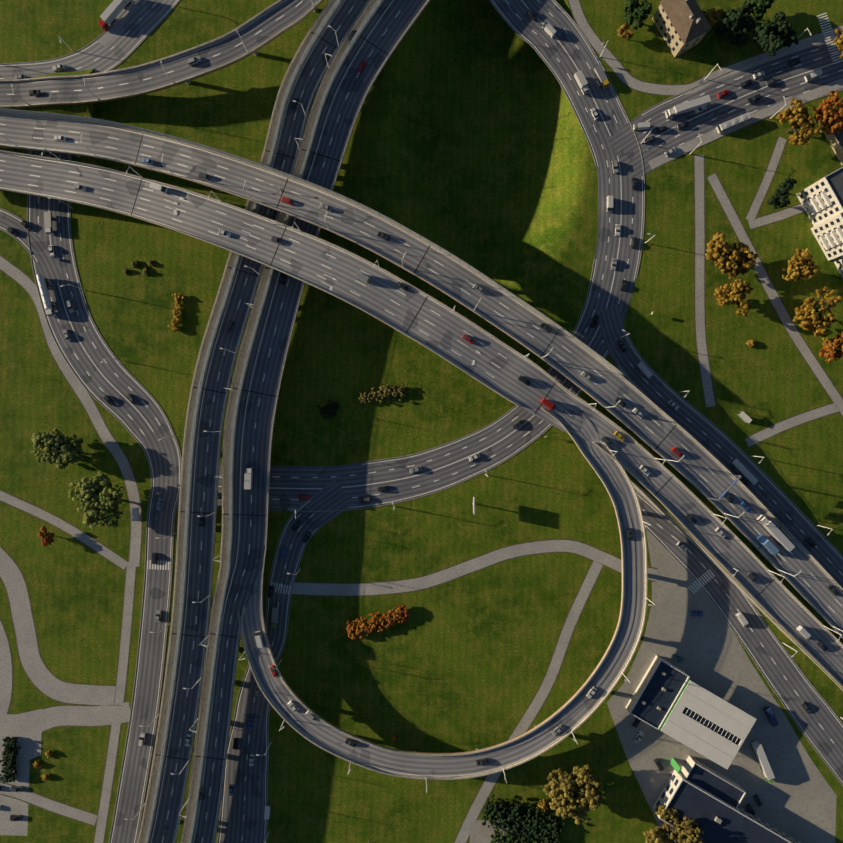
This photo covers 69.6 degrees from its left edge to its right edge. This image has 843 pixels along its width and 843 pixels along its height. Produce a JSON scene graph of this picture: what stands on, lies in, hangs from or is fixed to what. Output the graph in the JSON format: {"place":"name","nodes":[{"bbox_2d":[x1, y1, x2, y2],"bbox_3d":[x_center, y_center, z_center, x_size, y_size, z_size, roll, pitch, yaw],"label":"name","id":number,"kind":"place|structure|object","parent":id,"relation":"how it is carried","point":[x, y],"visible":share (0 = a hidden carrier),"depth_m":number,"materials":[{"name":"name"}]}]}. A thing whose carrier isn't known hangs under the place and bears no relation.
{"place":"outdoors","nodes":[
{"label":"outdoors","id":0,"kind":"place"},
{"bbox_2d":[0,761,29,835],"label":"pavement","id":1,"kind":"structure","parent":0,"point":[10,806],"depth_m":229.46,"materials":[{"name":"grey concrete"}]},
{"bbox_2d":[0,709,41,766],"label":"plaza paving","id":2,"kind":"structure","parent":0,"point":[25,728],"depth_m":229.41,"materials":[{"name":"grey concrete"}]},
{"bbox_2d":[0,736,20,782],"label":"hedge","id":3,"kind":"object","parent":2,"relation":"on","point":[9,757],"visible":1,"depth_m":227.32,"materials":[{"name":"green plant"}]},
{"bbox_2d":[0,0,179,78],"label":"road","id":4,"kind":"structure","parent":0,"point":[145,19],"depth_m":229.45,"materials":[{"name":"grey asphalt"}]},
{"bbox_2d":[27,150,181,842],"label":"road","id":5,"kind":"structure","parent":0,"point":[85,351],"depth_m":229.44,"materials":[{"name":"grey asphalt"}]},
{"bbox_2d":[36,274,56,316],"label":"tanker truck","id":6,"kind":"object","parent":5,"relation":"on","point":[44,292],"visible":1,"depth_m":226.35,"materials":[{"name":"white paint"}]},
{"bbox_2d":[44,212,54,234],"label":"box truck","id":7,"kind":"object","parent":5,"relation":"on","point":[48,224],"visible":1,"depth_m":227.15,"materials":[{"name":"white paint"}]},
{"bbox_2d":[66,300,74,312],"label":"car","id":8,"kind":"object","parent":5,"relation":"on","point":[69,303],"visible":1,"depth_m":228.34,"materials":[{"name":"grey paint"}]},
{"bbox_2d":[138,732,145,745],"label":"car","id":9,"kind":"object","parent":5,"relation":"on","point":[142,739],"visible":1,"depth_m":228.35,"materials":[{"name":"white paint"}]},
{"bbox_2d":[98,0,141,45],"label":"layby paving","id":10,"kind":"structure","parent":0,"point":[109,35],"depth_m":229.42,"materials":[{"name":"concrete"}]},
{"bbox_2d":[98,0,130,31],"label":"semi truck","id":11,"kind":"object","parent":10,"relation":"on","point":[111,12],"visible":1,"depth_m":226.34,"materials":[{"name":"red paint"}]},
{"bbox_2d":[217,479,353,842],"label":"road","id":12,"kind":"structure","parent":0,"point":[241,818],"depth_m":229.44,"materials":[{"name":"grey asphalt"}]},
{"bbox_2d":[271,607,279,628],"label":"dump truck","id":13,"kind":"object","parent":12,"relation":"on","point":[274,617],"visible":1,"depth_m":227.15,"materials":[{"name":"green paint"}]},
{"bbox_2d":[0,0,842,842],"bbox_3d":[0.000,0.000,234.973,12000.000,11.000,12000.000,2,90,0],"label":"ground","id":14,"kind":"structure","parent":0,"point":[468,144],"depth_m":229.47,"materials":[{"name":"green plant"}]},
{"bbox_2d":[0,618,13,713],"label":"footpath","id":15,"kind":"structure","parent":14,"relation":"on","point":[6,676],"depth_m":229.42,"materials":[{"name":"grey concrete"}]},
{"bbox_2d":[0,208,62,284],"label":"slip road","id":16,"kind":"structure","parent":14,"relation":"on","point":[48,267],"depth_m":229.43,"materials":[{"name":"grey asphalt"}]},
{"bbox_2d":[36,526,53,546],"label":"maple tree","id":17,"kind":"object","parent":14,"relation":"on","point":[48,539],"visible":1,"depth_m":225.53,"materials":[{"name":"orange plant"}]},
{"bbox_2d":[0,69,93,117],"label":"grass","id":18,"kind":"structure","parent":14,"relation":"on","point":[85,110],"depth_m":227.14,"materials":[{"name":"green plant"}]},
{"bbox_2d":[0,781,96,826],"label":"footpath","id":19,"kind":"structure","parent":14,"relation":"on","point":[56,807],"depth_m":229.44,"materials":[{"name":"grey concrete"}]},
{"bbox_2d":[31,428,82,469],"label":"willow tree","id":20,"kind":"object","parent":14,"relation":"on","point":[57,447],"visible":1,"depth_m":221.85,"materials":[{"name":"green plant"}]},
{"bbox_2d":[0,546,121,705],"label":"footpath","id":21,"kind":"structure","parent":14,"relation":"on","point":[44,679],"depth_m":229.43,"materials":[{"name":"grey concrete"}]},
{"bbox_2d":[0,489,128,569],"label":"footpath","id":22,"kind":"structure","parent":14,"relation":"on","point":[85,539],"depth_m":229.44,"materials":[{"name":"grey concrete"}]},
{"bbox_2d":[0,255,142,566],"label":"footpath","id":23,"kind":"structure","parent":14,"relation":"on","point":[21,278],"depth_m":229.44,"materials":[{"name":"grey concrete"}]},
{"bbox_2d":[132,508,138,520],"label":"bus shelter","id":24,"kind":"object","parent":23,"relation":"on","point":[135,514],"visible":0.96,"depth_m":226.85,"materials":[{"name":"blue glass"}]},
{"bbox_2d":[42,701,131,732],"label":"footpath","id":25,"kind":"structure","parent":14,"relation":"on","point":[55,716],"depth_m":229.43,"materials":[{"name":"grey concrete"}]},
{"bbox_2d":[68,471,123,528],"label":"willow tree","id":26,"kind":"object","parent":14,"relation":"on","point":[99,492],"visible":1,"depth_m":220.75,"materials":[{"name":"green plant"}]},
{"bbox_2d":[93,562,136,842],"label":"footpath","id":27,"kind":"structure","parent":14,"relation":"on","point":[121,680],"depth_m":229.44,"materials":[{"name":"grey concrete"}]},
{"bbox_2d":[0,0,323,107],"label":"road ramp","id":28,"kind":"structure","parent":14,"relation":"on","point":[269,24],"depth_m":221.12,"materials":[{"name":"grey asphalt"}]},
{"bbox_2d":[187,56,201,65],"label":"car","id":29,"kind":"object","parent":28,"relation":"on","point":[193,61],"visible":1,"depth_m":219.18,"materials":[{"name":"grey paint"}]},
{"bbox_2d":[168,293,183,331],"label":"hedge","id":30,"kind":"object","parent":14,"relation":"on","point":[177,313],"visible":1,"depth_m":227.89,"materials":[{"name":"yellow plant"}]},
{"bbox_2d":[137,0,369,842],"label":"road viaduct","id":31,"kind":"object","parent":14,"relation":"on","point":[201,455],"visible":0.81,"depth_m":221.47,"materials":[{"name":"asphalt"}]},
{"bbox_2d":[264,803,270,819],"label":"bus shelter","id":32,"kind":"object","parent":14,"relation":"on","point":[267,813],"visible":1,"depth_m":226.85,"materials":[{"name":"silver metal"}]},
{"bbox_2d":[180,0,430,842],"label":"road viaduct","id":33,"kind":"object","parent":14,"relation":"on","point":[382,28],"visible":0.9,"depth_m":221.47,"materials":[{"name":"asphalt"}]},
{"bbox_2d":[244,467,253,488],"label":"box truck","id":34,"kind":"object","parent":33,"relation":"on","point":[248,479],"visible":1,"depth_m":218.17,"materials":[{"name":"white paint"}]},
{"bbox_2d":[317,400,339,418],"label":"shrub bed","id":35,"kind":"object","parent":14,"relation":"on","point":[333,408],"visible":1,"depth_m":227.45,"materials":[{"name":"green plant"}]},
{"bbox_2d":[346,607,405,639],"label":"hedge","id":36,"kind":"object","parent":14,"relation":"on","point":[364,626],"visible":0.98,"depth_m":227.11,"materials":[{"name":"orange plant"}]},
{"bbox_2d":[358,384,405,406],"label":"shrub bed","id":37,"kind":"object","parent":14,"relation":"on","point":[386,392],"visible":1,"depth_m":227.63,"materials":[{"name":"green plant"}]},
{"bbox_2d":[394,605,409,620],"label":"bush","id":38,"kind":"object","parent":14,"relation":"on","point":[404,612],"visible":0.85,"depth_m":227.28,"materials":[{"name":"red plant"}]},
{"bbox_2d":[177,0,644,511],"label":"road","id":39,"kind":"structure","parent":14,"relation":"on","point":[566,53],"depth_m":229.45,"materials":[{"name":"grey asphalt"}]},
{"bbox_2d":[542,23,555,37],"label":"van","id":40,"kind":"object","parent":39,"relation":"on","point":[549,29],"visible":0.98,"depth_m":227.34,"materials":[{"name":"white paint"}]},
{"bbox_2d":[574,70,588,94],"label":"box truck","id":41,"kind":"object","parent":39,"relation":"on","point":[580,79],"visible":1,"depth_m":226.39,"materials":[{"name":"white paint"}]},
{"bbox_2d":[594,65,608,88],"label":"dump truck","id":42,"kind":"object","parent":39,"relation":"on","point":[600,74],"visible":1,"depth_m":227.15,"materials":[{"name":"orange paint"}]},
{"bbox_2d":[606,196,612,211],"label":"van","id":43,"kind":"object","parent":39,"relation":"on","point":[609,199],"visible":1,"depth_m":227.10,"materials":[{"name":"white paint"}]},
{"bbox_2d":[0,150,842,687],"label":"road flyover","id":44,"kind":"object","parent":14,"relation":"on","point":[434,324],"visible":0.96,"depth_m":218.00,"materials":[{"name":"asphalt"}]},
{"bbox_2d":[149,182,167,193],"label":"van","id":45,"kind":"object","parent":44,"relation":"on","point":[157,187],"visible":1,"depth_m":215.07,"materials":[{"name":"white paint"}]},
{"bbox_2d":[356,272,372,283],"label":"van","id":46,"kind":"object","parent":44,"relation":"on","point":[364,278],"visible":1,"depth_m":212.79,"materials":[{"name":"grey paint"}]},
{"bbox_2d":[796,625,810,639],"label":"van","id":47,"kind":"object","parent":44,"relation":"on","point":[803,632],"visible":1,"depth_m":224.05,"materials":[{"name":"white paint"}]},
{"bbox_2d":[0,108,842,638],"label":"road flyover","id":48,"kind":"object","parent":14,"relation":"on","point":[698,466],"visible":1,"depth_m":218.45,"materials":[{"name":"asphalt"}]},
{"bbox_2d":[709,474,741,500],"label":"sign gantry","id":49,"kind":"object","parent":48,"relation":"attached to","point":[729,488],"visible":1,"depth_m":216.41,"materials":[{"name":"silver metal"}]},
{"bbox_2d":[756,534,778,554],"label":"box truck","id":50,"kind":"object","parent":48,"relation":"on","point":[769,546],"visible":1,"depth_m":222.53,"materials":[{"name":"blue paint"}]},
{"bbox_2d":[756,515,794,551],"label":"semi truck","id":51,"kind":"object","parent":48,"relation":"on","point":[775,532],"visible":0.98,"depth_m":221.92,"materials":[{"name":"white paint"}]},
{"bbox_2d":[0,0,842,842],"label":"street lamps","id":52,"kind":"object","parent":14,"relation":"on","point":[392,502],"visible":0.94,"depth_m":217.03,"materials":[{"name":"white"}]},
{"bbox_2d":[238,391,647,779],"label":"loop ramp","id":53,"kind":"structure","parent":14,"relation":"on","point":[576,710],"depth_m":221.50,"materials":[{"name":"grey asphalt"}]},
{"bbox_2d":[255,630,263,647],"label":"van","id":54,"kind":"object","parent":53,"relation":"on","point":[259,639],"visible":1,"depth_m":219.15,"materials":[{"name":"white paint"}]},
{"bbox_2d":[540,398,555,410],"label":"van","id":55,"kind":"object","parent":53,"relation":"on","point":[547,404],"visible":0.98,"depth_m":216.85,"materials":[{"name":"red paint"}]},
{"bbox_2d":[289,539,657,596],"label":"footpath","id":56,"kind":"structure","parent":14,"relation":"on","point":[476,564],"depth_m":229.44,"materials":[{"name":"grey concrete"}]},
{"bbox_2d":[147,12,842,594],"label":"road paint arrows","id":57,"kind":"object","parent":14,"relation":"on","point":[483,344],"visible":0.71,"depth_m":229.43,"materials":[{"name":"white"}]},
{"bbox_2d":[482,794,566,842],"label":"thicket","id":58,"kind":"object","parent":14,"relation":"on","point":[523,824],"visible":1,"depth_m":226.96,"materials":[{"name":"green plant"}]},
{"bbox_2d":[490,829,559,842],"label":"thicket","id":59,"kind":"object","parent":14,"relation":"on","point":[509,839],"visible":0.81,"depth_m":227.36,"materials":[{"name":"green plant"}]},
{"bbox_2d":[453,560,603,842],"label":"footpath","id":60,"kind":"structure","parent":14,"relation":"on","point":[534,707],"depth_m":229.44,"materials":[{"name":"grey concrete"}]},
{"bbox_2d":[536,799,548,812],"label":"bush","id":61,"kind":"object","parent":14,"relation":"on","point":[543,805],"visible":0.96,"depth_m":227.74,"materials":[{"name":"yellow plant"}]},
{"bbox_2d":[543,764,602,824],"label":"linden tree","id":62,"kind":"object","parent":14,"relation":"on","point":[576,794],"visible":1,"depth_m":219.98,"materials":[{"name":"plant"}]},
{"bbox_2d":[617,24,633,38],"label":"tree","id":63,"kind":"object","parent":14,"relation":"on","point":[623,33],"visible":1,"depth_m":225.02,"materials":[{"name":"yellow plant"}]},
{"bbox_2d":[623,0,652,29],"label":"tree","id":64,"kind":"object","parent":14,"relation":"on","point":[636,13],"visible":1,"depth_m":223.66,"materials":[{"name":"green plant"}]},
{"bbox_2d":[643,804,703,842],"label":"linden tree","id":65,"kind":"object","parent":14,"relation":"on","point":[688,831],"visible":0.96,"depth_m":221.03,"materials":[{"name":"yellow plant"}]},
{"bbox_2d":[652,0,711,56],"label":"house","id":66,"kind":"structure","parent":14,"relation":"on","point":[683,26],"depth_m":220.02,"materials":[{"name":"beige stone"}]},
{"bbox_2d":[567,0,842,95],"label":"footpath","id":67,"kind":"structure","parent":14,"relation":"on","point":[609,58],"depth_m":229.44,"materials":[{"name":"grey concrete"}]},
{"bbox_2d":[693,155,716,406],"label":"footpath","id":68,"kind":"structure","parent":14,"relation":"on","point":[700,284],"depth_m":229.44,"materials":[{"name":"grey concrete"}]},
{"bbox_2d":[704,8,725,27],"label":"tree","id":69,"kind":"object","parent":14,"relation":"on","point":[713,14],"visible":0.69,"depth_m":223.50,"materials":[{"name":"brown plant"}]},
{"bbox_2d":[597,305,842,587],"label":"service road","id":70,"kind":"structure","parent":14,"relation":"on","point":[721,446],"depth_m":229.44,"materials":[{"name":"grey asphalt"}]},
{"bbox_2d":[635,362,652,379],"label":"minibus","id":71,"kind":"object","parent":70,"relation":"on","point":[644,370],"visible":1,"depth_m":226.75,"materials":[{"name":"white paint"}]},
{"bbox_2d":[728,458,757,484],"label":"bus","id":72,"kind":"object","parent":70,"relation":"on","point":[742,471],"visible":1,"depth_m":226.40,"materials":[{"name":"white paint"}]},
{"bbox_2d":[607,32,842,178],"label":"avenue road","id":73,"kind":"structure","parent":14,"relation":"on","point":[732,104],"depth_m":229.44,"materials":[{"name":"grey asphalt"}]},
{"bbox_2d":[633,122,649,130],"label":"truck","id":74,"kind":"object","parent":73,"relation":"on","point":[641,126],"visible":1,"depth_m":227.30,"materials":[{"name":"white paint"}]},
{"bbox_2d":[665,95,710,118],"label":"semi truck","id":75,"kind":"object","parent":73,"relation":"on","point":[677,110],"visible":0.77,"depth_m":225.45,"materials":[{"name":"white paint"}]},
{"bbox_2d":[716,112,750,133],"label":"truck","id":76,"kind":"object","parent":73,"relation":"on","point":[733,122],"visible":1,"depth_m":226.40,"materials":[{"name":"white paint"}]},
{"bbox_2d":[804,69,822,81],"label":"van","id":77,"kind":"object","parent":73,"relation":"on","point":[813,75],"visible":1,"depth_m":227.18,"materials":[{"name":"white paint"}]},
{"bbox_2d":[653,756,800,842],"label":"service building","id":78,"kind":"structure","parent":14,"relation":"on","point":[707,799],"depth_m":223.47,"materials":[{"name":"white"}]},
{"bbox_2d":[705,231,757,278],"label":"autumn tree","id":79,"kind":"object","parent":14,"relation":"on","point":[736,259],"visible":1,"depth_m":220.74,"materials":[{"name":"yellow plant"}]},
{"bbox_2d":[713,279,753,316],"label":"autumn tree","id":80,"kind":"object","parent":14,"relation":"on","point":[736,291],"visible":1,"depth_m":222.34,"materials":[{"name":"yellow plant"}]},
{"bbox_2d":[625,443,842,690],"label":"barrier","id":81,"kind":"object","parent":14,"relation":"on","point":[651,499],"visible":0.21,"depth_m":226.07,"materials":[{"name":"grey concrete"}]},
{"bbox_2d":[714,5,757,48],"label":"spruce tree","id":82,"kind":"object","parent":14,"relation":"on","point":[728,27],"visible":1,"depth_m":222.21,"materials":[{"name":"green plant"}]},
{"bbox_2d":[635,490,842,785],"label":"road","id":83,"kind":"structure","parent":14,"relation":"on","point":[819,724],"depth_m":229.44,"materials":[{"name":"grey asphalt"}]},
{"bbox_2d":[735,612,748,626],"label":"van","id":84,"kind":"object","parent":83,"relation":"on","point":[742,619],"visible":1,"depth_m":227.10,"materials":[{"name":"white paint"}]},
{"bbox_2d":[737,411,751,422],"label":"bus shelter","id":85,"kind":"object","parent":14,"relation":"on","point":[744,417],"visible":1,"depth_m":226.85,"materials":[{"name":"silver metal"}]},
{"bbox_2d":[648,78,842,169],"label":"footpath","id":86,"kind":"structure","parent":14,"relation":"on","point":[659,160],"depth_m":229.42,"materials":[{"name":"grey concrete"}]},
{"bbox_2d":[671,466,842,641],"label":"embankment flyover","id":87,"kind":"object","parent":14,"relation":"on","point":[735,528],"visible":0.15,"depth_m":226.44,"materials":[{"name":"grey concrete"}]},
{"bbox_2d":[741,0,773,20],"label":"tree","id":88,"kind":"object","parent":14,"relation":"on","point":[758,9],"visible":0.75,"depth_m":222.44,"materials":[{"name":"green plant"}]},
{"bbox_2d":[745,136,787,221],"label":"footpath","id":89,"kind":"structure","parent":14,"relation":"on","point":[766,180],"depth_m":229.43,"materials":[{"name":"grey concrete"}]},
{"bbox_2d":[706,173,842,417],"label":"footpath","id":90,"kind":"structure","parent":14,"relation":"on","point":[781,310],"depth_m":229.43,"materials":[{"name":"grey concrete"}]},
{"bbox_2d":[751,11,798,55],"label":"spruce tree","id":91,"kind":"object","parent":14,"relation":"on","point":[766,36],"visible":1,"depth_m":220.55,"materials":[{"name":"green plant"}]},
{"bbox_2d":[748,203,805,229],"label":"footpath","id":92,"kind":"structure","parent":14,"relation":"on","point":[779,215],"depth_m":229.42,"materials":[{"name":"grey concrete"}]},
{"bbox_2d":[767,186,790,208],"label":"juniper tree","id":93,"kind":"object","parent":14,"relation":"on","point":[781,200],"visible":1,"depth_m":222.70,"materials":[{"name":"green plant"}]},
{"bbox_2d":[777,176,796,189],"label":"juniper tree","id":94,"kind":"object","parent":14,"relation":"on","point":[789,182],"visible":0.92,"depth_m":223.30,"materials":[{"name":"green plant"}]},
{"bbox_2d":[745,401,842,447],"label":"footpath","id":95,"kind":"structure","parent":14,"relation":"on","point":[777,428],"depth_m":229.43,"materials":[{"name":"grey concrete"}]},
{"bbox_2d":[782,248,817,281],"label":"autumn tree","id":96,"kind":"object","parent":14,"relation":"on","point":[799,267],"visible":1,"depth_m":221.36,"materials":[{"name":"yellow plant"}]},
{"bbox_2d":[776,97,824,145],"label":"autumn tree","id":97,"kind":"object","parent":14,"relation":"on","point":[799,109],"visible":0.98,"depth_m":221.80,"materials":[{"name":"yellow plant"}]},
{"bbox_2d":[793,286,841,336],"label":"autumn tree","id":98,"kind":"object","parent":14,"relation":"on","point":[810,318],"visible":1,"depth_m":221.02,"materials":[{"name":"yellow plant"}]},
{"bbox_2d":[796,167,842,277],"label":"apartment block","id":99,"kind":"structure","parent":14,"relation":"on","point":[821,200],"depth_m":220.30,"materials":[{"name":"white concrete"}]},
{"bbox_2d":[813,90,842,133],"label":"autumn tree","id":100,"kind":"object","parent":14,"relation":"on","point":[828,114],"visible":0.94,"depth_m":221.31,"materials":[{"name":"orange plant"}]},
{"bbox_2d":[819,332,842,362],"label":"autumn tree","id":101,"kind":"object","parent":14,"relation":"on","point":[833,351],"visible":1,"depth_m":222.76,"materials":[{"name":"orange plant"}]},
{"bbox_2d":[824,130,842,164],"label":"building","id":102,"kind":"structure","parent":14,"relation":"on","point":[835,139],"depth_m":227.13,"materials":[{"name":"concrete"}]},
{"bbox_2d":[833,27,842,57],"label":"autumn tree","id":103,"kind":"object","parent":14,"relation":"on","point":[839,42],"visible":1,"depth_m":223.24,"materials":[{"name":"yellow plant"}]},
{"bbox_2d":[470,820,543,842],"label":"pavement","id":104,"kind":"structure","parent":0,"point":[479,833],"depth_m":229.45,"materials":[{"name":"concrete"}]},
{"bbox_2d":[607,531,836,842],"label":"parking lot","id":105,"kind":"structure","parent":0,"point":[798,797],"depth_m":229.46,"materials":[{"name":"concrete"}]},
{"bbox_2d":[626,655,756,768],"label":"building","id":106,"kind":"structure","parent":105,"relation":"on","point":[708,724],"depth_m":223.57,"materials":[{"name":"metal"}]},
{"bbox_2d":[751,741,774,783],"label":"semi truck","id":107,"kind":"object","parent":105,"relation":"on","point":[765,767],"visible":1,"depth_m":225.43,"materials":[{"name":"green paint"}]},
{"bbox_2d":[763,706,778,726],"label":"minibus","id":108,"kind":"object","parent":105,"relation":"on","point":[767,710],"visible":1,"depth_m":226.73,"materials":[{"name":"blue paint"}]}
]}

